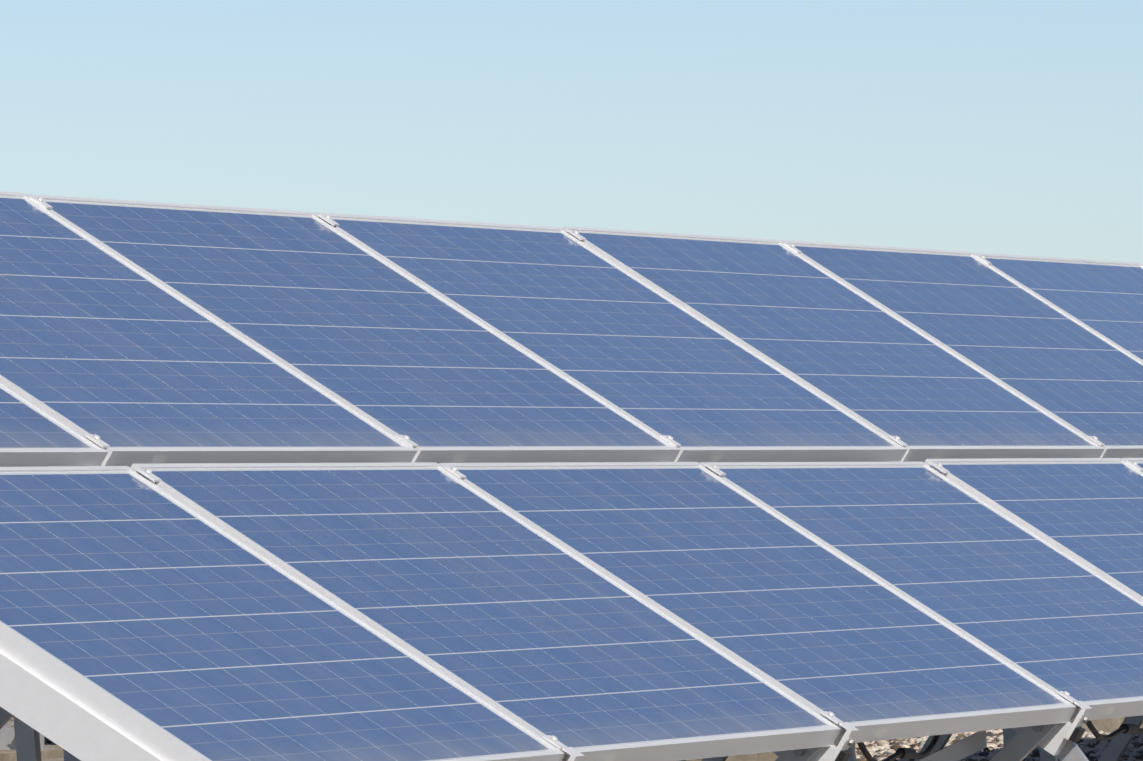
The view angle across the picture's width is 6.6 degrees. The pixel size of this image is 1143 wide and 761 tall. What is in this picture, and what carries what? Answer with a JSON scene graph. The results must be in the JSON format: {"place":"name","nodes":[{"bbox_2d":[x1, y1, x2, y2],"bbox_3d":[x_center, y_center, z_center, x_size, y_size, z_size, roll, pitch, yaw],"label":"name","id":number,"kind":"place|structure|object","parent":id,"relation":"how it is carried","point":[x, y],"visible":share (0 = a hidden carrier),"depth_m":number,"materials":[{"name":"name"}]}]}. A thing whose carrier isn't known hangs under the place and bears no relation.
{"place":"outdoors","nodes":[
{"label":"outdoors","id":0,"kind":"place"},
{"bbox_2d":[10,717,13,727],"bbox_3d":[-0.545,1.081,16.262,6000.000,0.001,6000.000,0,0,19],"label":"gravel ground","id":1,"kind":"structure","parent":0,"point":[12,722],"depth_m":34.58,"materials":[{"name":"beige gravel"}]},
{"bbox_2d":[0,745,63,760],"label":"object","id":2,"kind":"structure","parent":1,"relation":"on","point":[56,753],"depth_m":27.11,"materials":[{"name":"concrete"}]},
{"bbox_2d":[0,720,54,749],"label":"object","id":3,"kind":"object","parent":2,"relation":"on","point":[7,736],"visible":0.06,"depth_m":27.21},
{"bbox_2d":[0,652,1142,760],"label":"support frame","id":4,"kind":"object","parent":1,"relation":"on","point":[34,705],"visible":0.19,"depth_m":18.21,"materials":[{"name":"silver metal"}]},
{"bbox_2d":[0,191,1142,760],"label":"solar panels","id":5,"kind":"object","parent":4,"relation":"on","point":[288,485],"visible":1,"depth_m":20.20,"materials":[{"name":"blue glass"}]},
{"bbox_2d":[44,729,1142,760],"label":"gravel stones","id":6,"kind":"object","parent":1,"relation":"on","point":[1091,746],"visible":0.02,"depth_m":31.39,"materials":[{"name":"beige gravel"}]},
{"bbox_2d":[686,717,1142,760],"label":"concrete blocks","id":7,"kind":"structure","parent":1,"relation":"on","point":[1109,725],"depth_m":33.01,"materials":[{"name":"grey concrete"}]},
{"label":"table ballast","id":8,"kind":"structure","parent":1,"relation":"on","visible":0},
{"bbox_2d":[0,707,12,728],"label":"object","id":9,"kind":"object","parent":8,"relation":"on","point":[6,716],"depth_m":25.38,"materials":[{"name":"grey"}]},
{"bbox_2d":[0,0,1142,264],"label":"sky","id":10,"kind":"structure","parent":0,"point":[1006,127],"materials":[{"name":"blue"}]},
{"bbox_2d":[681,720,1142,760],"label":"table cables","id":11,"kind":"object","parent":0,"point":[911,753],"visible":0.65,"depth_m":20.26,"materials":[{"name":"black rubber"}]}
]}

